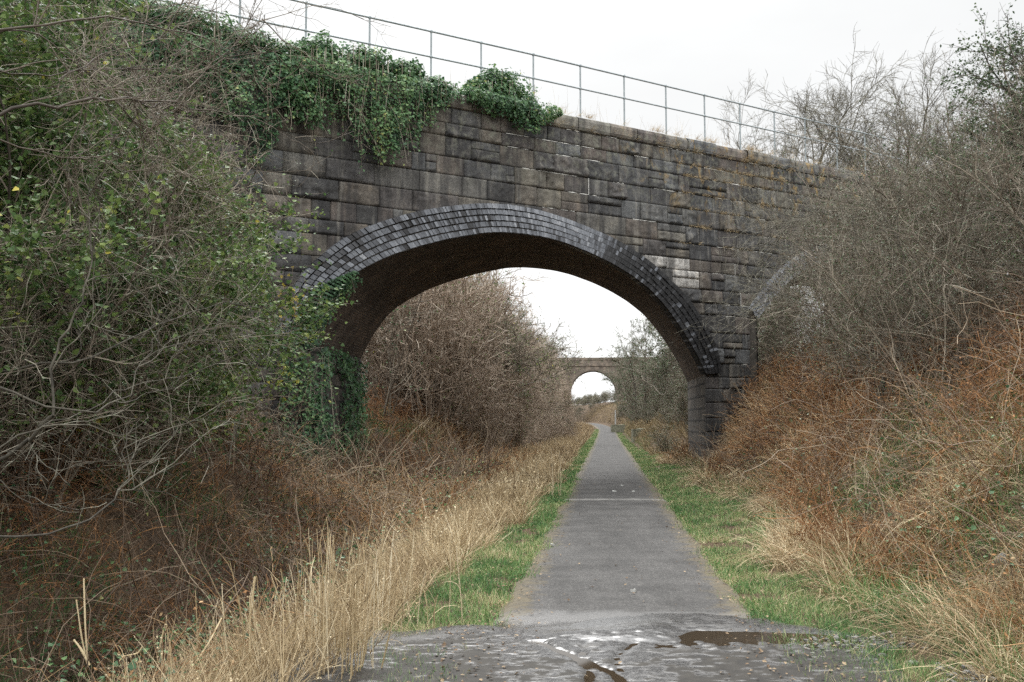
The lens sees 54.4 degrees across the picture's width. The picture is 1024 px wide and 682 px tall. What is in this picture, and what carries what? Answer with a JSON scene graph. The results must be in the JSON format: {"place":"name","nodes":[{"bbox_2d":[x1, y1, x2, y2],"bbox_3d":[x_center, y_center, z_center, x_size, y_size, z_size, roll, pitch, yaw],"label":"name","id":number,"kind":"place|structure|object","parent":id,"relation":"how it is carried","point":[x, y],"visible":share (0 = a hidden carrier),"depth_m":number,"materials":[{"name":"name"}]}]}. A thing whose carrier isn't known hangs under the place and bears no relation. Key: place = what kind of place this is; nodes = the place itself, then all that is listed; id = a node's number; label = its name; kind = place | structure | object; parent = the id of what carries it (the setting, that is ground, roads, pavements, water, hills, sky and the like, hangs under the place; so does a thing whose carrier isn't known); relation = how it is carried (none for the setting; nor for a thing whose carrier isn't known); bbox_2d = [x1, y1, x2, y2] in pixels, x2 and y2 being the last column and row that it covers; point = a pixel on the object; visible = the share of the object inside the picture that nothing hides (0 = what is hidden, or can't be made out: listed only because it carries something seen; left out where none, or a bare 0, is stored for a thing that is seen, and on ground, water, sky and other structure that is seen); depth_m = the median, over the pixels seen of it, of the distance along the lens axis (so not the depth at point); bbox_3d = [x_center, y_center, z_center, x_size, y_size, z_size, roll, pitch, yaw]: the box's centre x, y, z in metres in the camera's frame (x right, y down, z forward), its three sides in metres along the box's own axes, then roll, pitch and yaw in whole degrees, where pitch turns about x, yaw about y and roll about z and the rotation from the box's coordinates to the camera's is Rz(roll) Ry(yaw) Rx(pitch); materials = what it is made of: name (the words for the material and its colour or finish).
{"place":"outdoors","nodes":[
{"label":"outdoors","id":0,"kind":"place"},
{"bbox_2d":[0,313,1023,681],"bbox_3d":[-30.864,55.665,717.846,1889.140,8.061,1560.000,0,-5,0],"label":"ground","id":1,"kind":"structure","parent":0,"point":[72,495],"depth_m":11.00,"materials":[{"name":"plant"}]},
{"bbox_2d":[0,184,88,393],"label":"leafy bush","id":2,"kind":"object","parent":1,"relation":"on","point":[15,240],"visible":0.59,"depth_m":8.43,"materials":[{"name":"green plant"}]},
{"bbox_2d":[0,0,100,202],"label":"leafy bush","id":3,"kind":"object","parent":1,"relation":"on","point":[10,96],"visible":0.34,"depth_m":10.69,"materials":[{"name":"green plant"}]},
{"bbox_2d":[1,0,129,193],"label":"bare bush","id":4,"kind":"object","parent":1,"relation":"on","point":[12,5],"visible":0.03,"depth_m":13.45,"materials":[{"name":"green plant"}]},
{"bbox_2d":[0,0,136,185],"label":"leafy bush","id":5,"kind":"object","parent":1,"relation":"on","point":[17,14],"visible":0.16,"depth_m":12.27,"materials":[{"name":"green plant"}]},
{"bbox_2d":[83,578,87,666],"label":"broken reed","id":6,"kind":"object","parent":1,"relation":"on","point":[85,615],"visible":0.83,"depth_m":6.10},
{"bbox_2d":[0,0,183,212],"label":"leafy bush","id":7,"kind":"object","parent":1,"relation":"on","point":[83,3],"visible":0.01,"depth_m":15.27,"materials":[{"name":"green plant"}]},
{"bbox_2d":[10,0,179,129],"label":"bare bush","id":8,"kind":"object","parent":1,"relation":"on","point":[109,32],"visible":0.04,"depth_m":17.53,"materials":[{"name":"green plant"}]},
{"bbox_2d":[0,188,194,516],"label":"bare bush","id":9,"kind":"object","parent":1,"relation":"on","point":[5,342],"visible":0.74,"depth_m":8.78,"materials":[{"name":"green plant"}]},
{"bbox_2d":[0,0,221,414],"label":"leafy bush","id":10,"kind":"object","parent":1,"relation":"on","point":[52,139],"visible":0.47,"depth_m":10.98,"materials":[{"name":"green plant"}]},
{"bbox_2d":[0,148,250,451],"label":"leafy bush","id":11,"kind":"object","parent":1,"relation":"on","point":[72,273],"visible":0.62,"depth_m":8.89,"materials":[{"name":"green plant"}]},
{"bbox_2d":[7,55,268,290],"bbox_3d":[-7.376,-2.369,15.530,6.004,6.037,7.152,-2,-5,24],"label":"bare bush","id":12,"kind":"object","parent":1,"relation":"on","point":[181,132],"visible":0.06,"depth_m":16.10,"materials":[{"name":"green plant"}]},
{"bbox_2d":[0,20,288,376],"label":"leafy bush","id":13,"kind":"object","parent":1,"relation":"on","point":[195,200],"visible":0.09,"depth_m":13.34,"materials":[{"name":"green plant"}]},
{"bbox_2d":[0,62,321,439],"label":"bare bush","id":14,"kind":"object","parent":1,"relation":"on","point":[178,217],"visible":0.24,"depth_m":12.99,"materials":[{"name":"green plant"}]},
{"bbox_2d":[0,137,323,506],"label":"bare bush","id":15,"kind":"object","parent":1,"relation":"on","point":[101,433],"visible":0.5,"depth_m":10.49,"materials":[{"name":"brown plant"}]},
{"bbox_2d":[0,134,336,537],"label":"bare tree","id":16,"kind":"object","parent":1,"relation":"on","point":[44,423],"visible":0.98,"depth_m":7.21,"materials":[{"name":"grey plant"}]},
{"bbox_2d":[1,45,338,454],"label":"leafy bush","id":17,"kind":"object","parent":1,"relation":"on","point":[249,239],"visible":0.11,"depth_m":15.04,"materials":[{"name":"green plant"}]},
{"bbox_2d":[0,96,357,490],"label":"leafy bush","id":18,"kind":"object","parent":1,"relation":"on","point":[206,384],"visible":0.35,"depth_m":11.74,"materials":[{"name":"green plant"}]},
{"bbox_2d":[44,116,325,458],"bbox_3d":[-6.364,-1.000,16.472,7.052,5.995,6.618,2,-5,-26],"label":"leafy bush","id":19,"kind":"object","parent":1,"relation":"on","point":[285,225],"visible":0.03,"depth_m":18.20,"materials":[{"name":"green plant"}]},
{"bbox_2d":[0,0,392,406],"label":"bare tree","id":20,"kind":"object","parent":1,"relation":"on","point":[134,98],"visible":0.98,"depth_m":8.62,"materials":[{"name":"brown plant"}]},
{"bbox_2d":[114,122,300,232],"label":"bare bush","id":21,"kind":"object","parent":1,"relation":"on","point":[233,159],"visible":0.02,"depth_m":17.77,"materials":[{"name":"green plant"}]},
{"bbox_2d":[104,78,332,256],"bbox_3d":[-7.714,-2.037,17.655,9.061,5.849,5.619,0,-5,6],"label":"bare bush","id":22,"kind":"object","parent":1,"relation":"on","point":[246,186],"visible":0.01,"depth_m":17.53,"materials":[{"name":"brown plant"}]},
{"bbox_2d":[0,398,524,681],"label":"grass","id":23,"kind":"structure","parent":1,"relation":"on","point":[178,516],"depth_m":12.48,"materials":[{"name":"plant"}]},
{"bbox_2d":[0,313,532,681],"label":"bramble","id":24,"kind":"object","parent":1,"relation":"on","point":[262,569],"depth_m":11.85,"materials":[{"name":"plant"}]},
{"bbox_2d":[161,551,373,681],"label":"reed clump","id":25,"kind":"object","parent":1,"relation":"on","point":[281,652],"visible":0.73,"depth_m":6.21,"materials":[{"name":"plant"}]},
{"bbox_2d":[0,345,543,681],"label":"bracken","id":26,"kind":"object","parent":1,"relation":"on","point":[407,408],"visible":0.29,"depth_m":13.21,"materials":[{"name":"plant"}]},
{"bbox_2d":[213,534,382,676],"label":"reed clump","id":27,"kind":"object","parent":1,"relation":"on","point":[299,586],"visible":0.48,"depth_m":6.79,"materials":[{"name":"plant"}]},
{"bbox_2d":[58,435,581,681],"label":"dead grass","id":28,"kind":"structure","parent":1,"relation":"on","point":[468,528],"depth_m":10.37,"materials":[{"name":"plant"}]},
{"bbox_2d":[295,502,419,678],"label":"reed clump","id":29,"kind":"object","parent":1,"relation":"on","point":[329,608],"visible":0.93,"depth_m":6.49,"materials":[{"name":"plant"}]},
{"bbox_2d":[325,524,464,631],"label":"reed clump","id":30,"kind":"object","parent":1,"relation":"on","point":[406,590],"visible":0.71,"depth_m":8.04,"materials":[{"name":"plant"}]},
{"bbox_2d":[361,285,462,428],"bbox_3d":[-3.788,0.041,32.895,4.500,5.832,4.731,0,-5,0],"label":"sapling","id":31,"kind":"object","parent":1,"relation":"on","point":[389,350],"visible":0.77,"depth_m":33.06,"materials":[{"name":"brown plant"}]},
{"bbox_2d":[0,6,914,475],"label":"stone bridge","id":32,"kind":"structure","parent":1,"relation":"on","point":[466,190],"depth_m":27.89,"materials":[{"name":"stone"}]},
{"bbox_2d":[0,0,290,165],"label":"ivy curtain","id":33,"kind":"object","parent":32,"relation":"attached to","point":[223,37],"visible":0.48,"depth_m":21.93,"materials":[{"name":"green plant"}]},
{"bbox_2d":[233,176,274,338],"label":"ivy column","id":34,"kind":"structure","parent":32,"relation":"attached to","point":[263,200],"depth_m":22.49,"materials":[{"name":"green plant"}]},
{"bbox_2d":[277,266,305,347],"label":"ivy","id":35,"kind":"object","parent":32,"relation":"attached to","point":[284,285],"visible":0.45,"depth_m":22.70,"materials":[{"name":"green plant"}]},
{"bbox_2d":[276,339,341,478],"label":"pier ivy","id":36,"kind":"object","parent":32,"relation":"attached to","point":[319,396],"visible":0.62,"depth_m":22.87,"materials":[{"name":"green plant"}]},
{"bbox_2d":[286,271,362,370],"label":"arch ivy","id":37,"kind":"object","parent":32,"relation":"attached to","point":[346,279],"visible":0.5,"depth_m":23.50,"materials":[{"name":"green plant"}]},
{"bbox_2d":[299,343,373,479],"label":"abutment ivy","id":38,"kind":"object","parent":32,"relation":"attached to","point":[346,367],"visible":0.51,"depth_m":26.76,"materials":[{"name":"green plant"}]},
{"bbox_2d":[273,29,458,171],"bbox_3d":[-3.496,-5.712,24.326,4.996,3.489,2.144,4,-6,-41],"label":"ivy curtain","id":39,"kind":"object","parent":32,"relation":"attached to","point":[364,61],"visible":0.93,"depth_m":23.97,"materials":[{"name":"green plant"}]},
{"bbox_2d":[437,80,484,112],"bbox_3d":[-1.544,-6.316,26.242,1.612,1.024,1.074,3,-6,-36],"label":"ivy fringe","id":40,"kind":"object","parent":32,"relation":"attached to","point":[458,90],"visible":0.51,"depth_m":25.93,"materials":[{"name":"green plant"}]},
{"bbox_2d":[455,63,563,133],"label":"ivy bush","id":41,"kind":"object","parent":32,"relation":"on","point":[495,86],"visible":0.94,"depth_m":26.81,"materials":[{"name":"green plant"}]},
{"bbox_2d":[159,0,902,170],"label":"metal railing","id":42,"kind":"object","parent":32,"relation":"on","point":[369,43],"visible":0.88,"depth_m":29.51,"materials":[{"name":"metal"}]},
{"bbox_2d":[265,23,870,170],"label":"dead stalks","id":43,"kind":"object","parent":32,"relation":"on","point":[675,129],"visible":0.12,"depth_m":32.24,"materials":[{"name":"plant"}]},
{"bbox_2d":[547,102,856,257],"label":"dry moss tufts","id":44,"kind":"object","parent":32,"relation":"on","point":[730,158],"visible":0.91,"depth_m":31.79,"materials":[{"name":"plant"}]},
{"bbox_2d":[421,271,498,403],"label":"bare tree","id":45,"kind":"object","parent":1,"relation":"on","point":[472,296],"visible":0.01,"depth_m":46.49,"materials":[{"name":"brown plant"}]},
{"bbox_2d":[338,429,599,681],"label":"grass","id":46,"kind":"structure","parent":1,"relation":"on","point":[527,547],"depth_m":10.59,"materials":[{"name":"plant"}]},
{"bbox_2d":[361,268,584,452],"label":"thicket","id":47,"kind":"object","parent":1,"relation":"on","point":[440,338],"visible":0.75,"depth_m":39.45,"materials":[{"name":"brown plant"}]},
{"bbox_2d":[396,271,575,421],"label":"bare tree","id":48,"kind":"object","parent":1,"relation":"on","point":[517,335],"visible":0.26,"depth_m":43.81,"materials":[{"name":"brown plant"}]},
{"bbox_2d":[404,407,593,462],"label":"rough grass","id":49,"kind":"structure","parent":1,"relation":"on","point":[585,430],"depth_m":39.34,"materials":[{"name":"plant"}]},
{"bbox_2d":[459,272,553,377],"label":"bare tree","id":50,"kind":"object","parent":1,"relation":"on","point":[528,332],"visible":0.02,"depth_m":57.45,"materials":[{"name":"brown plant"}]},
{"bbox_2d":[485,293,559,426],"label":"bare tree","id":51,"kind":"object","parent":1,"relation":"on","point":[524,348],"visible":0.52,"depth_m":53.71,"materials":[{"name":"brown plant"}]},
{"bbox_2d":[498,443,562,494],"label":"reed clump","id":52,"kind":"object","parent":1,"relation":"on","point":[538,473],"visible":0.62,"depth_m":21.74,"materials":[{"name":"plant"}]},
{"bbox_2d":[520,316,607,433],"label":"bare tree","id":53,"kind":"object","parent":1,"relation":"on","point":[557,360],"visible":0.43,"depth_m":67.67,"materials":[{"name":"brown plant"}]},
{"bbox_2d":[573,390,614,422],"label":"thicket","id":54,"kind":"object","parent":1,"relation":"on","point":[589,399],"visible":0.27,"depth_m":233.63,"materials":[{"name":"green plant"}]},
{"bbox_2d":[598,345,648,409],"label":"scrub tree","id":55,"kind":"object","parent":1,"relation":"on","point":[618,382],"visible":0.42,"depth_m":118.16,"materials":[{"name":"green plant"}]},
{"bbox_2d":[597,325,651,421],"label":"scrub tree","id":56,"kind":"object","parent":1,"relation":"on","point":[625,349],"visible":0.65,"depth_m":100.05,"materials":[{"name":"green plant"}]},
{"bbox_2d":[617,315,665,413],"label":"scrub tree","id":57,"kind":"object","parent":1,"relation":"on","point":[645,349],"visible":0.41,"depth_m":83.26,"materials":[{"name":"green plant"}]},
{"bbox_2d":[263,613,1022,681],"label":"mud","id":58,"kind":"structure","parent":1,"relation":"on","point":[603,641],"depth_m":6.86,"materials":[{"name":"soil"}]},
{"bbox_2d":[507,627,862,681],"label":"puddle","id":59,"kind":"object","parent":58,"relation":"on","point":[720,638],"visible":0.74,"depth_m":7.35,"materials":[{"name":"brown liquid"}]},
{"bbox_2d":[790,630,1023,681],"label":"gravel","id":60,"kind":"structure","parent":58,"relation":"on","point":[814,638],"depth_m":7.12,"materials":[{"name":"grey stone"}]},
{"bbox_2d":[615,314,678,412],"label":"scrub tree","id":61,"kind":"object","parent":1,"relation":"on","point":[640,371],"visible":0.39,"depth_m":64.89,"materials":[{"name":"green plant"}]},
{"bbox_2d":[557,357,758,401],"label":"stone bridge","id":62,"kind":"structure","parent":1,"relation":"on","point":[596,365],"depth_m":205.16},
{"bbox_2d":[580,362,771,463],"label":"rough grass","id":63,"kind":"structure","parent":1,"relation":"on","point":[681,429],"depth_m":58.88,"materials":[{"name":"plant"}]},
{"bbox_2d":[644,320,758,372],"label":"scrub tree","id":64,"kind":"object","parent":1,"relation":"on","point":[665,357],"visible":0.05,"depth_m":57.26,"materials":[{"name":"green plant"}]},
{"bbox_2d":[395,456,1010,681],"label":"leaf litter","id":65,"kind":"object","parent":1,"relation":"on","point":[568,599],"visible":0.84,"depth_m":8.26,"materials":[{"name":"plant"}]},
{"bbox_2d":[611,286,837,453],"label":"thicket","id":66,"kind":"object","parent":1,"relation":"on","point":[677,391],"visible":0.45,"depth_m":54.80,"materials":[{"name":"grey plant"}]},
{"bbox_2d":[714,73,863,354],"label":"bare tree","id":67,"kind":"object","parent":1,"relation":"on","point":[778,150],"visible":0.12,"depth_m":54.53,"materials":[{"name":"brown plant"}]},
{"bbox_2d":[743,270,848,365],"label":"bare bush","id":68,"kind":"object","parent":1,"relation":"on","point":[793,336],"visible":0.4,"depth_m":27.83,"materials":[{"name":"brown plant"}]},
{"bbox_2d":[742,263,855,356],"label":"bare bush","id":69,"kind":"object","parent":1,"relation":"on","point":[783,301],"visible":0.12,"depth_m":27.06,"materials":[{"name":"brown plant"}]},
{"bbox_2d":[652,372,1023,681],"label":"dead grass","id":70,"kind":"structure","parent":1,"relation":"on","point":[795,554],"depth_m":9.45,"materials":[{"name":"plant"}]},
{"bbox_2d":[753,149,926,340],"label":"bare bush","id":71,"kind":"object","parent":1,"relation":"on","point":[810,240],"visible":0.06,"depth_m":28.67,"materials":[{"name":"brown plant"}]},
{"bbox_2d":[704,305,977,489],"bbox_3d":[6.934,1.341,23.938,4.331,5.075,15.508,0,-5,5],"label":"bracken","id":72,"kind":"object","parent":1,"relation":"on","point":[803,391],"visible":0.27,"depth_m":20.69,"materials":[{"name":"plant"}]},
{"bbox_2d":[660,263,1023,671],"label":"bracken","id":73,"kind":"object","parent":1,"relation":"on","point":[816,513],"visible":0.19,"depth_m":10.93,"materials":[{"name":"plant"}]},
{"bbox_2d":[789,175,894,311],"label":"bare bush","id":74,"kind":"object","parent":1,"relation":"on","point":[822,203],"visible":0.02,"depth_m":27.48,"materials":[{"name":"brown plant"}]},
{"bbox_2d":[664,62,1023,432],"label":"bare tree","id":75,"kind":"object","parent":1,"relation":"on","point":[790,221],"visible":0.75,"depth_m":15.72,"materials":[{"name":"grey plant"}]},
{"bbox_2d":[751,24,938,324],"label":"bare tree","id":76,"kind":"object","parent":1,"relation":"on","point":[841,104],"visible":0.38,"depth_m":47.25,"materials":[{"name":"brown plant"}]},
{"bbox_2d":[667,202,1023,681],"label":"bramble","id":77,"kind":"object","parent":1,"relation":"on","point":[993,308],"depth_m":12.45,"materials":[{"name":"plant"}]},
{"bbox_2d":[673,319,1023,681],"bbox_3d":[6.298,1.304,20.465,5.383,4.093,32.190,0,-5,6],"label":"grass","id":78,"kind":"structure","parent":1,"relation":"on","point":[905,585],"depth_m":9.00,"materials":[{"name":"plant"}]},
{"bbox_2d":[784,274,926,387],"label":"bare bush","id":79,"kind":"object","parent":1,"relation":"on","point":[811,322],"visible":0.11,"depth_m":21.47,"materials":[{"name":"brown plant"}]},
{"bbox_2d":[737,178,990,399],"bbox_3d":[6.907,-0.642,18.989,5.108,4.312,4.288,3,-5,-33],"label":"bare bush","id":80,"kind":"object","parent":1,"relation":"on","point":[819,321],"visible":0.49,"depth_m":18.94,"materials":[{"name":"brown plant"}]},
{"bbox_2d":[734,113,999,312],"bbox_3d":[9.950,-2.439,26.795,5.820,6.058,9.385,4,-6,-38],"label":"bare bush","id":81,"kind":"object","parent":1,"relation":"on","point":[839,203],"visible":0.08,"depth_m":27.03,"materials":[{"name":"brown plant"}]},
{"bbox_2d":[762,161,989,329],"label":"bare bush","id":82,"kind":"object","parent":1,"relation":"on","point":[833,243],"visible":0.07,"depth_m":23.96,"materials":[{"name":"brown plant"}]},
{"bbox_2d":[736,191,1023,418],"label":"bare bush","id":83,"kind":"object","parent":1,"relation":"on","point":[916,309],"visible":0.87,"depth_m":14.62,"materials":[{"name":"grey plant"}]},
{"bbox_2d":[754,89,1010,327],"bbox_3d":[8.700,-2.387,22.558,5.575,5.606,6.641,-2,-5,28],"label":"bare bush","id":84,"kind":"object","parent":1,"relation":"on","point":[803,180],"visible":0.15,"depth_m":22.75,"materials":[{"name":"brown plant"}]},
{"bbox_2d":[776,74,999,323],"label":"bare tree","id":85,"kind":"object","parent":1,"relation":"on","point":[936,102],"visible":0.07,"depth_m":46.86,"materials":[{"name":"brown plant"}]},
{"bbox_2d":[774,132,1010,324],"bbox_3d":[10.090,-2.650,25.541,5.361,5.390,6.386,2,-5,-24],"label":"bare bush","id":86,"kind":"object","parent":1,"relation":"on","point":[862,217],"visible":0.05,"depth_m":25.79,"materials":[{"name":"brown plant"}]},
{"bbox_2d":[778,177,1006,314],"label":"bare bush","id":87,"kind":"object","parent":1,"relation":"on","point":[824,239],"visible":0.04,"depth_m":26.59,"materials":[{"name":"brown plant"}]},
{"bbox_2d":[778,56,1023,331],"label":"bare bush","id":88,"kind":"object","parent":1,"relation":"on","point":[926,181],"visible":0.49,"depth_m":17.55,"materials":[{"name":"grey plant"}]},
{"bbox_2d":[805,139,1013,302],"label":"bare bush","id":89,"kind":"object","parent":1,"relation":"on","point":[871,213],"visible":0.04,"depth_m":24.24,"materials":[{"name":"brown plant"}]},
{"bbox_2d":[824,27,995,176],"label":"bare tree","id":90,"kind":"object","parent":1,"relation":"on","point":[921,95],"visible":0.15,"depth_m":44.75,"materials":[{"name":"brown plant"}]},
{"bbox_2d":[808,102,1023,322],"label":"bare bush","id":91,"kind":"object","parent":1,"relation":"on","point":[864,152],"visible":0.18,"depth_m":21.83,"materials":[{"name":"brown plant"}]},
{"bbox_2d":[811,141,1023,388],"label":"bare bush","id":92,"kind":"object","parent":1,"relation":"on","point":[944,209],"visible":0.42,"depth_m":16.39,"materials":[{"name":"brown plant"}]},
{"bbox_2d":[824,167,1018,328],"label":"bare bush","id":93,"kind":"object","parent":1,"relation":"on","point":[893,211],"visible":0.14,"depth_m":20.11,"materials":[{"name":"brown plant"}]},
{"bbox_2d":[870,70,1006,285],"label":"bare tree","id":94,"kind":"object","parent":1,"relation":"on","point":[906,122],"visible":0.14,"depth_m":42.85,"materials":[{"name":"brown plant"}]},
{"bbox_2d":[905,7,1023,263],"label":"bare bush","id":95,"kind":"object","parent":1,"relation":"on","point":[998,133],"visible":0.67,"depth_m":14.81,"materials":[{"name":"brown plant"}]},
{"bbox_2d":[906,0,1023,328],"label":"hawthorn tree","id":96,"kind":"object","parent":1,"relation":"on","point":[1016,53],"visible":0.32,"depth_m":18.52,"materials":[{"name":"green plant"}]},
{"bbox_2d":[909,85,1023,323],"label":"bare bush","id":97,"kind":"object","parent":1,"relation":"on","point":[1011,209],"visible":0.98,"depth_m":13.02,"materials":[{"name":"brown plant"}]},
{"bbox_2d":[928,57,1023,272],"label":"bare bush","id":98,"kind":"object","parent":1,"relation":"on","point":[992,145],"visible":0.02,"depth_m":19.93,"materials":[{"name":"brown plant"}]},
{"bbox_2d":[963,30,1023,214],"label":"bare bush","id":99,"kind":"object","parent":1,"relation":"on","point":[1018,81],"visible":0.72,"depth_m":16.25,"materials":[{"name":"brown plant"}]},
{"bbox_2d":[40,0,1023,402],"label":"sky","id":100,"kind":"structure","parent":0,"point":[706,47],"materials":[{"name":"white"}]},
{"bbox_2d":[493,423,751,626],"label":"path","id":101,"kind":"structure","parent":0,"point":[619,530],"depth_m":11.45,"materials":[{"name":"asphalt"}]},
{"bbox_2d":[616,424,1006,681],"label":"grass","id":102,"kind":"structure","parent":0,"point":[674,496],"depth_m":10.11,"materials":[{"name":"plant"}]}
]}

